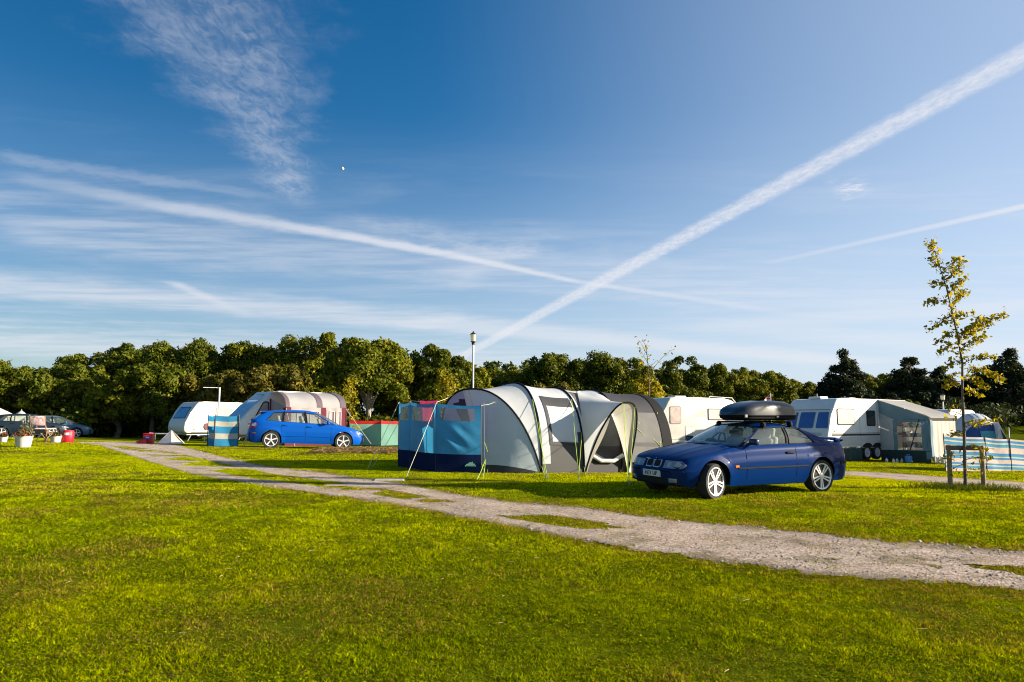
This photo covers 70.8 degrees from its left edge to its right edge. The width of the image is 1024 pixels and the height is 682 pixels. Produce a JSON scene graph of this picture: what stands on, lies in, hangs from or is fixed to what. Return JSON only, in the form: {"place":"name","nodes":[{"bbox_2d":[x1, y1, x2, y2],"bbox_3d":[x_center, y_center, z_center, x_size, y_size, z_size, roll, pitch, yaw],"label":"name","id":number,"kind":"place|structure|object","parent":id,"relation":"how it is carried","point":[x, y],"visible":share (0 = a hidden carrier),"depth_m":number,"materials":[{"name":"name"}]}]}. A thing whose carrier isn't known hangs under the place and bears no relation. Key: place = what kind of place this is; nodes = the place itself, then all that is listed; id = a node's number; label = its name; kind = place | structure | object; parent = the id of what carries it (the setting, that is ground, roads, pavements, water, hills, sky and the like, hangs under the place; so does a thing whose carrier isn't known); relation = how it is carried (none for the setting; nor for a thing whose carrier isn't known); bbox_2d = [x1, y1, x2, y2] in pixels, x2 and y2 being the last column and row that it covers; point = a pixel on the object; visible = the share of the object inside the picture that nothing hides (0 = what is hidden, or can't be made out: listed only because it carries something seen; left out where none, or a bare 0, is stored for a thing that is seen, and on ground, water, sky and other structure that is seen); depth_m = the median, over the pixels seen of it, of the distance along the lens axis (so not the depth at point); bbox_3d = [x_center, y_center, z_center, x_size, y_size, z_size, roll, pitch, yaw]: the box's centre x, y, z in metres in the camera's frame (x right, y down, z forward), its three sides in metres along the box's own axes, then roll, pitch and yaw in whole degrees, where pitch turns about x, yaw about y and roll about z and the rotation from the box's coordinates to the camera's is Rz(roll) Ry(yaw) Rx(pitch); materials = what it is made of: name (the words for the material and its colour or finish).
{"place":"outdoors","nodes":[
{"label":"outdoors","id":0,"kind":"place"},
{"bbox_2d":[306,444,397,453],"bbox_3d":[-5.290,3.870,25.716,3.187,0.331,6.069,0,-6,0],"label":"hay","id":1,"kind":"object","parent":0,"point":[357,449],"visible":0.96,"depth_m":24.83,"materials":[{"name":"brown plant"}]},
{"bbox_2d":[0,420,1023,681],"bbox_3d":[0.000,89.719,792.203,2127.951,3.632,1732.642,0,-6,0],"label":"ground","id":2,"kind":"structure","parent":0,"point":[760,664],"depth_m":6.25,"materials":[{"name":"plant"}]},
{"bbox_2d":[0,432,9,441],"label":"planter","id":3,"kind":"object","parent":2,"relation":"on","point":[3,437],"visible":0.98,"depth_m":24.98,"materials":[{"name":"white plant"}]},
{"bbox_2d":[0,359,37,413],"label":"tree","id":4,"kind":"object","parent":2,"relation":"on","point":[22,392],"visible":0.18,"depth_m":55.25,"materials":[{"name":"green plant"}]},
{"bbox_2d":[0,408,42,436],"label":"bell tent","id":5,"kind":"object","parent":2,"relation":"on","point":[17,418],"visible":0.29,"depth_m":49.22,"materials":[{"name":"white fabric"}]},
{"bbox_2d":[10,427,35,446],"bbox_3d":[-15.122,2.976,22.322,0.674,0.630,0.648,0,-6,0],"label":"planter","id":6,"kind":"object","parent":2,"relation":"on","point":[22,439],"visible":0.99,"depth_m":22.17,"materials":[{"name":"plastic"}]},
{"bbox_2d":[20,415,34,435],"bbox_3d":[-17.102,3.086,25.444,0.504,0.987,0.508,0,-6,0],"label":"potted plant","id":7,"kind":"object","parent":6,"relation":"in","point":[24,426],"visible":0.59,"depth_m":25.43,"materials":[{"name":"green plant"}]},
{"bbox_2d":[0,414,70,435],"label":"parked car","id":8,"kind":"object","parent":2,"relation":"on","point":[8,426],"visible":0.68,"depth_m":44.09,"materials":[{"name":"metal"}]},
{"bbox_2d":[30,415,48,441],"bbox_3d":[-17.480,3.235,26.607,0.512,0.965,0.615,2,-7,-20],"label":"folding chair","id":9,"kind":"object","parent":2,"relation":"on","point":[39,420],"visible":0.73,"depth_m":26.44,"materials":[{"name":"fabric"}]},
{"bbox_2d":[36,425,56,440],"bbox_3d":[-17.532,3.290,27.049,0.512,0.965,0.615,-2,-7,20],"label":"folding chair","id":10,"kind":"object","parent":2,"relation":"on","point":[44,431],"visible":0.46,"depth_m":27.00,"materials":[{"name":"brown wood"}]},
{"bbox_2d":[16,415,92,436],"bbox_3d":[-30.244,5.677,47.684,4.377,1.472,1.964,3,-8,-24],"label":"parked car","id":11,"kind":"object","parent":2,"relation":"on","point":[83,430],"visible":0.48,"depth_m":47.50,"materials":[{"name":"blue metal"}]},
{"bbox_2d":[0,363,110,415],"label":"tree","id":12,"kind":"object","parent":2,"relation":"on","point":[64,386],"visible":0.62,"depth_m":52.30,"materials":[{"name":"green plant"}]},
{"bbox_2d":[47,430,63,441],"bbox_3d":[-16.682,3.473,26.313,0.509,0.457,0.466,0,-6,0],"label":"planter","id":13,"kind":"object","parent":2,"relation":"on","point":[55,436],"visible":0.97,"depth_m":26.19,"materials":[{"name":"plastic"}]},
{"bbox_2d":[61,430,73,442],"bbox_3d":[-16.393,3.517,26.584,0.393,0.453,0.395,0,-6,0],"label":"storage drum","id":14,"kind":"object","parent":2,"relation":"on","point":[68,436],"visible":0.96,"depth_m":26.43,"materials":[{"name":"plastic"}]},
{"bbox_2d":[52,351,109,436],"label":"tree","id":15,"kind":"object","parent":2,"relation":"on","point":[83,359],"visible":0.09,"depth_m":65.23,"materials":[{"name":"green plant"}]},
{"bbox_2d":[80,387,150,437],"bbox_3d":[-28.686,5.239,52.736,4.863,4.181,4.936,0,-6,0],"label":"tree","id":16,"kind":"object","parent":2,"relation":"on","point":[100,400],"visible":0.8,"depth_m":51.08,"materials":[{"name":"green plant"}]},
{"bbox_2d":[93,341,144,437],"bbox_3d":[-33.845,4.543,63.928,6.110,8.945,6.075,0,-6,0],"label":"tree","id":17,"kind":"object","parent":2,"relation":"on","point":[123,355],"visible":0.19,"depth_m":62.70,"materials":[{"name":"green plant"}]},
{"bbox_2d":[106,362,188,432],"bbox_3d":[-26.282,4.407,52.882,5.885,5.889,5.660,0,-6,0],"label":"tree","id":18,"kind":"object","parent":2,"relation":"on","point":[149,384],"visible":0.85,"depth_m":51.06,"materials":[{"name":"green plant"}]},
{"bbox_2d":[143,433,154,443],"bbox_3d":[-13.752,3.688,27.257,0.362,0.404,0.298,1,-6,-8],"label":"cool box","id":19,"kind":"object","parent":2,"relation":"on","point":[149,438],"visible":0.98,"depth_m":27.13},
{"bbox_2d":[158,430,183,443],"bbox_3d":[-13.304,3.846,28.960,0.994,0.549,1.565,-2,-7,16],"label":"pup tent","id":20,"kind":"object","parent":2,"relation":"on","point":[171,437],"visible":0.91,"depth_m":28.47,"materials":[{"name":"white fabric"}]},
{"bbox_2d":[139,337,221,436],"bbox_3d":[-27.328,3.980,59.898,6.904,8.889,6.961,0,-6,0],"label":"tree","id":21,"kind":"object","parent":2,"relation":"on","point":[191,356],"visible":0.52,"depth_m":58.22,"materials":[{"name":"green plant"}]},
{"bbox_2d":[166,374,215,438],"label":"tree","id":22,"kind":"object","parent":2,"relation":"on","point":[189,384],"visible":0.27,"depth_m":52.36,"materials":[{"name":"green plant"}]},
{"bbox_2d":[155,402,241,440],"bbox_3d":[-18.817,4.845,43.441,2.100,2.330,5.901,-5,-8,40],"label":"caravan","id":23,"kind":"object","parent":2,"relation":"on","point":[189,418],"visible":0.61,"depth_m":42.56,"materials":[{"name":"metal"}]},
{"bbox_2d":[173,407,190,417],"bbox_3d":[-19.530,4.242,42.693,1.488,0.680,0.435,-5,-8,40],"label":"front window","id":24,"kind":"structure","parent":23,"relation":"in","point":[182,412],"depth_m":42.63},
{"bbox_2d":[216,407,230,415],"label":"window","id":25,"kind":"structure","parent":23,"relation":"in","point":[224,411],"depth_m":43.57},
{"bbox_2d":[203,387,220,415],"bbox_3d":[-17.051,4.229,40.783,0.943,3.250,0.440,0,-6,0],"label":"television aerial","id":26,"kind":"object","parent":2,"relation":"on","point":[218,397],"visible":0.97,"depth_m":40.84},
{"bbox_2d":[194,369,250,402],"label":"tree","id":27,"kind":"object","parent":2,"relation":"on","point":[222,381],"visible":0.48,"depth_m":48.45,"materials":[{"name":"green plant"}]},
{"bbox_2d":[207,414,239,446],"bbox_3d":[-11.036,3.393,26.883,1.562,1.307,0.690,-3,-7,24],"label":"windbreak","id":28,"kind":"object","parent":2,"relation":"on","point":[222,430],"visible":0.95,"depth_m":26.76,"materials":[{"name":"fabric"}]},
{"bbox_2d":[199,340,267,376],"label":"tree","id":29,"kind":"object","parent":2,"relation":"on","point":[241,356],"visible":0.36,"depth_m":59.58,"materials":[{"name":"green plant"}]},
{"bbox_2d":[197,391,317,444],"bbox_3d":[-12.432,3.922,36.916,7.101,2.660,2.174,6,-9,-42],"label":"caravan","id":30,"kind":"object","parent":2,"relation":"on","point":[255,404],"visible":0.27,"depth_m":35.77,"materials":[{"name":"metal"}]},
{"bbox_2d":[230,398,261,417],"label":"front window","id":31,"kind":"structure","parent":30,"relation":"in","point":[247,405],"depth_m":36.09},
{"bbox_2d":[255,401,268,416],"bbox_3d":[-12.368,3.430,35.588,0.738,0.900,0.034,6,-9,-42],"label":"window","id":32,"kind":"structure","parent":30,"relation":"in","point":[265,405],"depth_m":35.66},
{"bbox_2d":[269,391,370,445],"bbox_3d":[-9.491,3.838,35.822,4.323,2.682,3.428,6,-9,-42],"label":"caravan awning","id":33,"kind":"object","parent":30,"relation":"attached to","point":[332,406],"visible":0.63,"depth_m":35.56,"materials":[{"name":"white fabric"}]},
{"bbox_2d":[227,363,316,402],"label":"tree","id":34,"kind":"object","parent":2,"relation":"on","point":[265,378],"visible":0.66,"depth_m":47.37,"materials":[{"name":"green plant"}]},
{"bbox_2d":[249,334,325,375],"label":"tree","id":35,"kind":"object","parent":2,"relation":"on","point":[282,357],"visible":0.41,"depth_m":58.58,"materials":[{"name":"green plant"}]},
{"bbox_2d":[246,410,363,447],"bbox_3d":[-8.007,3.450,28.078,4.392,1.472,1.964,4,-8,-20],"label":"parked car","id":36,"kind":"object","parent":2,"relation":"on","point":[302,431],"visible":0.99,"depth_m":27.24,"materials":[{"name":"blue paint"}]},
{"bbox_2d":[301,373,340,394],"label":"tree","id":37,"kind":"object","parent":2,"relation":"on","point":[324,383],"visible":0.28,"depth_m":48.96,"materials":[{"name":"green plant"}]},
{"bbox_2d":[310,332,358,405],"bbox_3d":[-14.257,3.915,58.974,4.787,9.394,4.541,0,-6,0],"label":"tree","id":38,"kind":"object","parent":2,"relation":"on","point":[327,341],"visible":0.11,"depth_m":58.22,"materials":[{"name":"green plant"}]},
{"bbox_2d":[340,374,359,430],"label":"young tree","id":39,"kind":"object","parent":2,"relation":"on","point":[349,390],"visible":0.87,"depth_m":40.82,"materials":[{"name":"green plant"}]},
{"bbox_2d":[321,336,415,418],"bbox_3d":[-10.371,3.569,51.723,6.850,8.073,6.641,0,-6,0],"label":"tree","id":40,"kind":"object","parent":2,"relation":"on","point":[373,366],"visible":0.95,"depth_m":50.63,"materials":[{"name":"green plant"}]},
{"bbox_2d":[350,420,397,445],"bbox_3d":[-7.972,5.561,43.327,3.638,1.658,1.512,1,-7,-8],"label":"windbreak","id":41,"kind":"object","parent":2,"relation":"on","point":[373,431],"visible":0.64,"depth_m":43.10,"materials":[{"name":"fabric"}]},
{"bbox_2d":[374,478,404,480],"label":"paving slab","id":42,"kind":"structure","parent":2,"relation":"on","point":[389,479],"depth_m":15.11,"materials":[{"name":"concrete"}]},
{"bbox_2d":[0,346,785,440],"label":"undergrowth","id":43,"kind":"object","parent":2,"relation":"on","point":[139,428],"visible":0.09,"depth_m":55.13,"materials":[{"name":"green plant"}]},
{"bbox_2d":[377,384,418,420],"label":"tree","id":44,"kind":"object","parent":2,"relation":"on","point":[388,411],"visible":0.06,"depth_m":54.71,"materials":[{"name":"green plant"}]},
{"bbox_2d":[367,394,494,474],"bbox_3d":[-2.172,2.296,17.817,2.427,2.007,2.719,5,-8,-36],"label":"windbreak","id":45,"kind":"object","parent":2,"relation":"on","point":[436,444],"visible":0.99,"depth_m":17.22,"materials":[{"name":"fabric"}]},
{"bbox_2d":[419,400,437,420],"bbox_3d":[-2.079,1.788,17.704,0.086,0.672,0.940,4,-8,-33],"label":"towel","id":46,"kind":"object","parent":45,"relation":"hanging from","point":[425,414],"visible":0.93,"depth_m":17.79,"materials":[{"name":"fabric"}]},
{"bbox_2d":[403,343,469,415],"bbox_3d":[-5.959,4.038,54.900,5.664,7.968,5.456,0,-6,0],"label":"tree","id":47,"kind":"object","parent":2,"relation":"on","point":[425,367],"visible":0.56,"depth_m":53.51,"materials":[{"name":"green plant"}]},
{"bbox_2d":[424,367,460,416],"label":"young tree","id":48,"kind":"object","parent":2,"relation":"on","point":[446,381],"visible":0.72,"depth_m":29.91,"materials":[{"name":"green plant"}]},
{"bbox_2d":[470,331,476,387],"bbox_3d":[-1.679,2.157,30.953,0.288,5.244,0.288,0,-6,0],"label":"lamp post","id":49,"kind":"object","parent":2,"relation":"on","point":[473,337],"visible":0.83,"depth_m":31.10,"materials":[{"name":"metal"}]},
{"bbox_2d":[463,361,493,388],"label":"tree","id":50,"kind":"object","parent":2,"relation":"on","point":[480,374],"visible":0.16,"depth_m":61.27,"materials":[{"name":"green plant"}]},
{"bbox_2d":[484,366,527,387],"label":"tree","id":51,"kind":"object","parent":2,"relation":"on","point":[514,373],"visible":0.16,"depth_m":67.83,"materials":[{"name":"green plant"}]},
{"bbox_2d":[68,539,1021,675],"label":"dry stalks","id":52,"kind":"object","parent":2,"relation":"on","point":[713,593],"visible":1,"depth_m":6.57,"materials":[{"name":"plant"}]},
{"bbox_2d":[530,381,575,390],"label":"tree","id":53,"kind":"object","parent":2,"relation":"on","point":[564,385],"visible":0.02,"depth_m":59.30,"materials":[{"name":"green plant"}]},
{"bbox_2d":[521,352,587,390],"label":"tree","id":54,"kind":"object","parent":2,"relation":"on","point":[548,370],"visible":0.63,"depth_m":64.29,"materials":[{"name":"green plant"}]},
{"bbox_2d":[441,382,672,484],"bbox_3d":[1.258,2.267,18.501,6.290,2.453,7.294,0,-6,0],"label":"tunnel tent","id":55,"kind":"object","parent":2,"relation":"on","point":[529,429],"visible":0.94,"depth_m":18.04,"materials":[{"name":"fabric"}]},
{"bbox_2d":[453,399,483,470],"bbox_3d":[-0.988,2.325,18.238,1.400,1.884,0.163,-6,-9,41],"label":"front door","id":56,"kind":"structure","parent":55,"relation":"in","point":[463,413],"depth_m":18.52,"materials":[{"name":"fabric"}]},
{"bbox_2d":[539,396,582,464],"bbox_3d":[1.237,2.241,18.132,1.110,1.734,0.888,0,-6,0],"label":"window frame","id":57,"kind":"structure","parent":55,"relation":"in","point":[547,401],"depth_m":18.11,"materials":[{"name":"fabric"}]},
{"bbox_2d":[569,393,619,445],"bbox_3d":[2.202,2.098,18.990,1.551,1.506,1.400,0,-6,0],"label":"door mesh","id":58,"kind":"structure","parent":55,"relation":"in","point":[611,436],"depth_m":18.76,"materials":[{"name":"fabric"}]},
{"bbox_2d":[587,446,626,472],"bbox_3d":[2.426,3.040,18.497,1.290,0.714,0.027,4,-7,-30],"label":"door lower","id":59,"kind":"structure","parent":55,"relation":"in","point":[603,452],"depth_m":18.52,"materials":[{"name":"fabric"}]},
{"bbox_2d":[593,454,623,462],"bbox_3d":[2.438,2.993,18.420,1.039,0.264,0.110,4,-7,-29],"label":"rolled door","id":60,"kind":"structure","parent":55,"relation":"in","point":[620,456],"depth_m":18.38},
{"bbox_2d":[561,350,626,393],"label":"tree","id":61,"kind":"object","parent":2,"relation":"on","point":[598,365],"visible":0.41,"depth_m":64.70,"materials":[{"name":"green plant"}]},
{"bbox_2d":[597,357,659,393],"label":"tree","id":62,"kind":"object","parent":2,"relation":"on","point":[627,375],"visible":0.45,"depth_m":64.36,"materials":[{"name":"green plant"}]},
{"bbox_2d":[626,376,665,397],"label":"tree","id":63,"kind":"object","parent":2,"relation":"on","point":[638,385],"visible":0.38,"depth_m":57.18,"materials":[{"name":"yellow plant"}]},
{"bbox_2d":[635,335,675,395],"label":"young tree","id":64,"kind":"object","parent":2,"relation":"on","point":[648,367],"visible":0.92,"depth_m":24.53,"materials":[{"name":"yellow plant"}]},
{"bbox_2d":[661,381,698,397],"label":"tree","id":65,"kind":"object","parent":2,"relation":"on","point":[681,389],"visible":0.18,"depth_m":65.06,"materials":[{"name":"green plant"}]},
{"bbox_2d":[659,355,713,397],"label":"tree","id":66,"kind":"object","parent":2,"relation":"on","point":[696,380],"visible":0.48,"depth_m":70.77,"materials":[{"name":"green plant"}]},
{"bbox_2d":[653,396,752,443],"bbox_3d":[7.639,3.824,32.970,6.801,2.605,2.124,3,-7,-23],"label":"caravan","id":67,"kind":"object","parent":2,"relation":"on","point":[692,416],"visible":0.35,"depth_m":32.14,"materials":[{"name":"white painted metal"},{"name":"glass"},{"name":"rubber"}]},
{"bbox_2d":[669,406,680,423],"bbox_3d":[7.185,3.258,31.681,0.620,0.780,0.034,3,-7,-23],"label":"window","id":68,"kind":"structure","parent":67,"relation":"in","point":[674,411],"depth_m":31.67,"materials":[{"name":"glass"}]},
{"bbox_2d":[708,409,723,419],"bbox_3d":[9.338,3.324,32.620,1.150,0.520,0.034,3,-7,-23],"label":"window","id":69,"kind":"structure","parent":67,"relation":"in","point":[713,414],"depth_m":32.52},
{"bbox_2d":[688,363,740,402],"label":"tree","id":70,"kind":"object","parent":2,"relation":"on","point":[722,381],"visible":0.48,"depth_m":72.16,"materials":[{"name":"green plant"}]},
{"bbox_2d":[632,422,845,498],"bbox_3d":[4.477,2.253,14.053,4.435,1.329,1.929,3,-6,-27],"label":"parked car","id":71,"kind":"object","parent":2,"relation":"on","point":[712,468],"visible":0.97,"depth_m":13.31,"materials":[{"name":"blue paint"}]},
{"bbox_2d":[716,420,792,430],"bbox_3d":[4.785,1.670,14.262,0.795,0.174,1.269,3,-6,-27],"label":"roof rack","id":72,"kind":"object","parent":71,"relation":"attached to","point":[763,424],"visible":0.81,"depth_m":14.01,"materials":[{"name":"metal"}]},
{"bbox_2d":[719,401,796,419],"bbox_3d":[4.787,1.371,14.234,1.572,0.386,0.856,3,-6,-27],"label":"roof box","id":73,"kind":"object","parent":72,"relation":"on","point":[760,410],"visible":1,"depth_m":13.90,"materials":[{"name":"plastic"}]},
{"bbox_2d":[729,367,773,400],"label":"tree","id":74,"kind":"object","parent":2,"relation":"on","point":[751,387],"visible":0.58,"depth_m":74.08,"materials":[{"name":"green plant"}]},
{"bbox_2d":[749,370,799,404],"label":"tree","id":75,"kind":"object","parent":2,"relation":"on","point":[782,388],"visible":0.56,"depth_m":75.95,"materials":[{"name":"green plant"}]},
{"bbox_2d":[789,379,816,398],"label":"tree","id":76,"kind":"object","parent":2,"relation":"on","point":[808,388],"visible":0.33,"depth_m":78.28,"materials":[{"name":"green plant"}]},
{"bbox_2d":[803,381,832,398],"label":"pine tree","id":77,"kind":"object","parent":2,"relation":"on","point":[820,390],"visible":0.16,"depth_m":73.52,"materials":[{"name":"green plant"}]},
{"bbox_2d":[783,394,906,460],"bbox_3d":[14.854,3.886,32.438,8.201,2.960,2.332,4,-7,-31],"label":"caravan","id":78,"kind":"object","parent":2,"relation":"on","point":[853,424],"visible":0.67,"depth_m":31.25,"materials":[{"name":"metal"}]},
{"bbox_2d":[798,412,816,427],"bbox_3d":[12.839,3.438,31.318,0.324,0.720,0.780,4,-7,-31],"label":"front window","id":79,"kind":"structure","parent":78,"relation":"in","point":[807,419],"depth_m":31.29,"materials":[{"name":"glass"}]},
{"bbox_2d":[815,411,828,428],"bbox_3d":[13.249,3.361,30.639,0.324,0.720,0.612,4,-7,-31],"label":"front window","id":80,"kind":"structure","parent":78,"relation":"in","point":[822,421],"depth_m":30.63,"materials":[{"name":"glass"}]},
{"bbox_2d":[837,408,854,424],"bbox_3d":[14.329,3.251,30.911,1.200,0.700,0.034,4,-7,-31],"label":"window","id":81,"kind":"structure","parent":78,"relation":"in","point":[844,416],"depth_m":30.87,"materials":[{"name":"glass"}]},
{"bbox_2d":[866,410,875,425],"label":"window","id":82,"kind":"structure","parent":78,"relation":"in","point":[870,415],"depth_m":31.78,"materials":[{"name":"glass"}]},
{"bbox_2d":[878,400,955,463],"bbox_3d":[17.834,3.924,31.568,2.100,2.710,2.374,4,-7,-31],"label":"caravan awning","id":83,"kind":"object","parent":78,"relation":"attached to","point":[935,425],"visible":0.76,"depth_m":31.23,"materials":[{"name":"fabric"}]},
{"bbox_2d":[821,348,874,398],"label":"pine tree","id":84,"kind":"object","parent":2,"relation":"on","point":[853,382],"visible":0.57,"depth_m":71.41,"materials":[{"name":"green plant"}]},
{"bbox_2d":[836,390,901,399],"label":"tree","id":85,"kind":"object","parent":2,"relation":"on","point":[871,394],"visible":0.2,"depth_m":68.41,"materials":[{"name":"green plant"}]},
{"bbox_2d":[863,373,892,398],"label":"tree","id":86,"kind":"object","parent":2,"relation":"on","point":[876,384],"visible":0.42,"depth_m":78.84,"materials":[{"name":"green plant"}]},
{"bbox_2d":[795,382,1023,433],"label":"undergrowth","id":87,"kind":"object","parent":2,"relation":"on","point":[1004,410],"visible":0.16,"depth_m":61.10,"materials":[{"name":"green plant"}]},
{"bbox_2d":[881,356,939,398],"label":"pine tree","id":88,"kind":"object","parent":2,"relation":"on","point":[914,381],"visible":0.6,"depth_m":73.38,"materials":[{"name":"green plant"}]},
{"bbox_2d":[900,422,921,448],"bbox_3d":[17.437,4.286,31.115,0.374,1.708,1.150,4,-7,-31],"label":"window","id":89,"kind":"structure","parent":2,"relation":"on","point":[910,434],"depth_m":31.19,"materials":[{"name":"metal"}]},
{"bbox_2d":[894,389,961,408],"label":"tree","id":90,"kind":"object","parent":2,"relation":"on","point":[926,396],"visible":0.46,"depth_m":69.00,"materials":[{"name":"green plant"}]},
{"bbox_2d":[928,366,960,397],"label":"pine tree","id":91,"kind":"object","parent":2,"relation":"on","point":[936,375],"visible":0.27,"depth_m":75.28,"materials":[{"name":"green plant"}]},
{"bbox_2d":[935,409,974,420],"bbox_3d":[30.279,6.075,50.631,6.501,2.500,2.124,4,-8,-35],"label":"caravan","id":92,"kind":"object","parent":2,"relation":"on","point":[957,415],"visible":0.06,"depth_m":49.89,"materials":[{"name":"metal"}]},
{"bbox_2d":[945,445,986,487],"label":"tree stakes","id":93,"kind":"object","parent":2,"relation":"on","point":[949,448],"visible":0.76,"depth_m":14.74,"materials":[{"name":"brown wood"}]},
{"bbox_2d":[923,236,1009,486],"bbox_3d":[9.492,0.427,14.883,1.772,5.300,0.944,0,-6,0],"label":"young tree","id":94,"kind":"object","parent":2,"relation":"on","point":[971,328],"visible":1,"depth_m":14.95,"materials":[{"name":"green plant"}]},
{"bbox_2d":[958,396,988,408],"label":"tree","id":95,"kind":"object","parent":2,"relation":"on","point":[970,404],"visible":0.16,"depth_m":71.37,"materials":[{"name":"green plant"}]},
{"bbox_2d":[950,369,998,411],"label":"pine tree","id":96,"kind":"object","parent":2,"relation":"on","point":[958,390],"visible":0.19,"depth_m":72.64,"materials":[{"name":"green plant"}]},
{"bbox_2d":[955,413,995,438],"bbox_3d":[25.508,5.207,39.647,2.069,2.467,2.639,0,-6,0],"label":"family tent","id":97,"kind":"object","parent":2,"relation":"on","point":[987,431],"visible":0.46,"depth_m":38.85,"materials":[{"name":"fabric"}]},
{"bbox_2d":[943,428,1023,470],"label":"windbreak","id":98,"kind":"object","parent":2,"relation":"on","point":[1007,454],"visible":0.8,"depth_m":26.03,"materials":[{"name":"fabric"}]},
{"bbox_2d":[964,348,1023,413],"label":"pine tree","id":99,"kind":"object","parent":2,"relation":"on","point":[1012,371],"visible":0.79,"depth_m":69.34,"materials":[{"name":"green plant"}]},
{"bbox_2d":[993,422,1006,438],"bbox_3d":[26.335,5.376,39.117,0.962,2.002,2.200,-1,-7,11],"label":"ridge tent","id":100,"kind":"object","parent":2,"relation":"on","point":[999,432],"visible":0.28,"depth_m":38.28,"materials":[{"name":"fabric"}]},
{"bbox_2d":[985,410,1023,425],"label":"hedge","id":101,"kind":"object","parent":2,"relation":"on","point":[1021,422],"visible":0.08,"depth_m":67.89,"materials":[{"name":"green plant"}]},
{"bbox_2d":[0,0,1023,415],"label":"sky","id":102,"kind":"structure","parent":0,"point":[760,186],"materials":[{"name":"blue"}]},
{"bbox_2d":[55,441,1023,589],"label":"gravel path","id":103,"kind":"structure","parent":0,"point":[914,567],"depth_m":8.76,"materials":[{"name":"gravel"}]},
{"bbox_2d":[845,471,1023,488],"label":"gravel track","id":104,"kind":"structure","parent":0,"point":[908,477],"depth_m":19.70,"materials":[{"name":"gravel"}]},
{"bbox_2d":[879,480,1023,493],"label":"rough grass","id":105,"kind":"structure","parent":0,"point":[971,486],"depth_m":14.48,"materials":[{"name":"plant"}]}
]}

